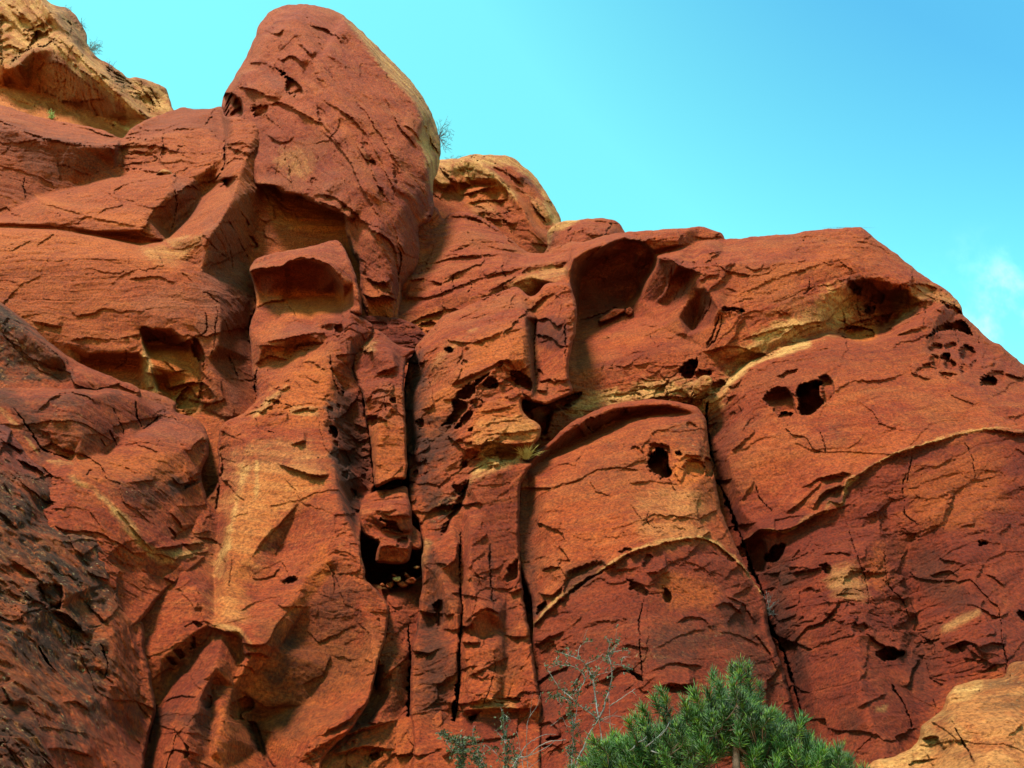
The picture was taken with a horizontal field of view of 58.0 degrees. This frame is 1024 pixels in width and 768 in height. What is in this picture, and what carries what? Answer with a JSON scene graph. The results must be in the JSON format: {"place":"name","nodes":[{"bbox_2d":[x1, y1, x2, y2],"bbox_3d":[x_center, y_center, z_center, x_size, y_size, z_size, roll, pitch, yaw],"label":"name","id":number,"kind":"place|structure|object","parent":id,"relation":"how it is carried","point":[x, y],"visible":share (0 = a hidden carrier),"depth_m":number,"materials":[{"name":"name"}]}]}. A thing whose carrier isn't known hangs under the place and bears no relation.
{"place":"outdoors","nodes":[
{"label":"outdoors","id":0,"kind":"place"},
{"bbox_2d":[0,302,139,395],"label":"rock spur","id":1,"kind":"structure","parent":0,"point":[30,354],"depth_m":32.52,"materials":[{"name":"red stone"}]},
{"bbox_2d":[0,0,172,137],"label":"cliff wall","id":2,"kind":"structure","parent":0,"point":[49,61],"depth_m":76.50,"materials":[{"name":"orange stone"}]},
{"bbox_2d":[46,110,55,118],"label":"shrub","id":3,"kind":"object","parent":2,"relation":"on","point":[51,115],"visible":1,"depth_m":74.91,"materials":[{"name":"green plant"}]},
{"bbox_2d":[84,38,102,54],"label":"shrub","id":4,"kind":"object","parent":2,"relation":"on","point":[94,49],"visible":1,"depth_m":77.47,"materials":[{"name":"grey plant"}]},
{"bbox_2d":[0,105,400,496],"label":"cliff wall","id":5,"kind":"structure","parent":0,"point":[121,259],"depth_m":48.36,"materials":[{"name":"red stone"}]},
{"bbox_2d":[157,169,171,173],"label":"loose stone","id":6,"kind":"object","parent":5,"relation":"on","point":[164,171],"visible":0.8,"depth_m":54.50,"materials":[{"name":"orange stone"}]},
{"bbox_2d":[218,1,442,317],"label":"rock tower","id":7,"kind":"structure","parent":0,"point":[332,105],"depth_m":55.57,"materials":[{"name":"red stone"}]},
{"bbox_2d":[436,116,452,152],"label":"shrub","id":8,"kind":"object","parent":7,"relation":"on","point":[443,134],"visible":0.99,"depth_m":62.85,"materials":[{"name":"plant"}]},
{"bbox_2d":[321,575,442,767],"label":"cliff wall","id":9,"kind":"structure","parent":0,"point":[379,734],"depth_m":24.02,"materials":[{"name":"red stone"}]},
{"bbox_2d":[386,581,393,587],"bbox_3d":[-3.857,6.319,29.174,0.266,0.619,1.176,4,-32,-6],"label":"loose stone","id":10,"kind":"object","parent":9,"relation":"on","point":[389,584],"visible":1,"depth_m":28.88,"materials":[{"name":"red stone"}]},
{"bbox_2d":[392,576,400,581],"bbox_3d":[-3.623,6.132,29.053,0.280,0.454,0.898,4,-32,-7],"label":"loose stone","id":11,"kind":"object","parent":9,"relation":"on","point":[396,579],"visible":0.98,"depth_m":28.66,"materials":[{"name":"beige stone"}]},
{"bbox_2d":[397,581,407,587],"bbox_3d":[-3.434,6.280,29.040,0.371,0.477,0.895,4,-32,-6],"label":"loose stone","id":12,"kind":"object","parent":9,"relation":"on","point":[402,584],"visible":0.95,"depth_m":28.63,"materials":[{"name":"red stone"}]},
{"bbox_2d":[405,577,415,583],"bbox_3d":[-3.167,6.147,28.966,0.365,0.458,0.924,4,-32,-6],"label":"loose stone","id":13,"kind":"object","parent":9,"relation":"on","point":[411,580],"visible":0.96,"depth_m":28.57,"materials":[{"name":"red stone"}]},
{"bbox_2d":[360,316,425,588],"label":"cliff wall","id":14,"kind":"structure","parent":0,"point":[401,332],"depth_m":38.21,"materials":[{"name":"red stone"}]},
{"bbox_2d":[433,154,560,252],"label":"rock dome","id":15,"kind":"object","parent":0,"point":[507,196],"visible":0.51,"depth_m":78.33,"materials":[{"name":"orange stone"}]},
{"bbox_2d":[47,0,1023,363],"label":"sky","id":16,"kind":"structure","parent":0,"point":[737,119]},
{"bbox_3d":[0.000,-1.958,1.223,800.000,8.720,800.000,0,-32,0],"label":"ground","id":17,"kind":"structure","parent":0,"visible":0},
{"bbox_2d":[0,424,155,767],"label":"rock mass","id":18,"kind":"object","parent":17,"relation":"on","point":[76,689],"visible":0.85,"depth_m":20.61,"materials":[{"name":"red stone"}]},
{"bbox_2d":[0,381,214,625],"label":"rock ledge","id":19,"kind":"object","parent":17,"relation":"on","point":[122,468],"visible":0.59,"depth_m":28.19,"materials":[{"name":"red stone"}]},
{"bbox_2d":[141,240,388,767],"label":"rock pillar","id":20,"kind":"object","parent":17,"relation":"on","point":[264,621],"visible":0.79,"depth_m":27.06,"materials":[{"name":"orange stone"}]},
{"bbox_2d":[353,329,414,486],"bbox_3d":[-5.175,0.418,37.228,2.717,11.612,7.772,6,-33,-10],"label":"chockstone","id":21,"kind":"object","parent":20,"relation":"attached to","point":[379,364],"visible":0.94,"depth_m":34.60,"materials":[{"name":"red stone"}]},
{"bbox_2d":[435,726,477,767],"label":"shrub","id":22,"kind":"object","parent":17,"relation":"on","point":[462,758],"visible":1,"depth_m":10.02,"materials":[{"name":"green plant"}]},
{"bbox_2d":[468,735,491,767],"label":"shrub","id":23,"kind":"object","parent":17,"relation":"on","point":[475,758],"visible":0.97,"depth_m":10.31,"materials":[{"name":"green plant"}]},
{"bbox_2d":[404,282,576,767],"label":"rock buttress","id":24,"kind":"object","parent":17,"relation":"on","point":[478,371],"visible":0.98,"depth_m":31.36,"materials":[{"name":"red stone"}]},
{"bbox_2d":[359,486,412,564],"bbox_3d":[-4.243,4.502,31.485,1.911,4.662,5.010,5,-32,-9],"label":"chockstone","id":25,"kind":"object","parent":24,"relation":"on","point":[385,518],"visible":0.97,"depth_m":29.66,"materials":[{"name":"red stone"}]},
{"bbox_2d":[412,526,421,549],"bbox_3d":[-3.194,5.070,30.874,0.423,1.797,2.359,4,-32,-6],"label":"chockstone","id":26,"kind":"object","parent":24,"relation":"on","point":[416,540],"visible":0.74,"depth_m":29.84,"materials":[{"name":"red stone"}]},
{"bbox_2d":[510,444,542,459],"bbox_3d":[0.635,2.353,34.037,1.567,1.138,0.742,0,-32,0],"label":"grass tuft","id":27,"kind":"object","parent":24,"relation":"on","point":[526,454],"visible":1,"depth_m":33.91,"materials":[{"name":"plant"}]},
{"bbox_2d":[486,707,517,767],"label":"shrub","id":28,"kind":"object","parent":17,"relation":"on","point":[503,718],"visible":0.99,"depth_m":10.10,"materials":[{"name":"green plant"}]},
{"bbox_2d":[505,692,565,767],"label":"shrub","id":29,"kind":"object","parent":17,"relation":"on","point":[516,761],"visible":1,"depth_m":9.91,"materials":[{"name":"grey plant"}]},
{"bbox_2d":[545,689,583,767],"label":"shrub","id":30,"kind":"object","parent":17,"relation":"on","point":[573,740],"visible":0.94,"depth_m":10.73,"materials":[{"name":"green plant"}]},
{"bbox_2d":[544,624,635,766],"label":"shrub","id":31,"kind":"object","parent":17,"relation":"on","point":[593,676],"visible":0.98,"depth_m":10.79,"materials":[{"name":"grey plant"}]},
{"bbox_2d":[519,399,802,767],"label":"rock dome","id":32,"kind":"object","parent":17,"relation":"on","point":[622,523],"visible":0.73,"depth_m":28.20,"materials":[{"name":"red stone"}]},
{"bbox_2d":[692,375,711,394],"bbox_3d":[8.232,-0.039,39.956,0.899,1.659,1.500,-7,-33,11],"label":"loose stone","id":33,"kind":"object","parent":32,"relation":"on","point":[702,383],"visible":1,"depth_m":39.18,"materials":[{"name":"orange stone"}]},
{"bbox_2d":[764,592,777,616],"bbox_3d":[8.574,7.299,30.570,0.552,0.988,0.723,-4,-32,7],"label":"shrub","id":34,"kind":"object","parent":32,"relation":"on","point":[768,607],"visible":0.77,"depth_m":30.57,"materials":[{"name":"grey plant"}]},
{"bbox_2d":[398,207,1023,767],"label":"rock buttress","id":35,"kind":"object","parent":17,"relation":"on","point":[858,403],"visible":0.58,"depth_m":36.80,"materials":[{"name":"red stone"}]},
{"bbox_2d":[544,218,624,252],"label":"rock dome","id":36,"kind":"object","parent":35,"relation":"on","point":[564,232],"visible":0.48,"depth_m":61.70,"materials":[{"name":"red stone"}]},
{"bbox_2d":[598,308,625,321],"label":"loose stone","id":37,"kind":"object","parent":35,"relation":"on","point":[615,312],"visible":0.97,"depth_m":48.31,"materials":[{"name":"red stone"}]},
{"bbox_2d":[625,307,632,315],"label":"loose stone","id":38,"kind":"object","parent":35,"relation":"on","point":[628,311],"visible":0.93,"depth_m":48.50,"materials":[{"name":"red stone"}]},
{"bbox_2d":[563,655,870,767],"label":"pine tree","id":39,"kind":"object","parent":17,"relation":"on","point":[754,737],"visible":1,"depth_m":8.41,"materials":[{"name":"green plant"}]},
{"bbox_2d":[867,661,1023,767],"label":"boulder","id":40,"kind":"object","parent":17,"relation":"on","point":[976,724],"visible":0.95,"depth_m":20.03,"materials":[{"name":"orange stone"}]}
]}

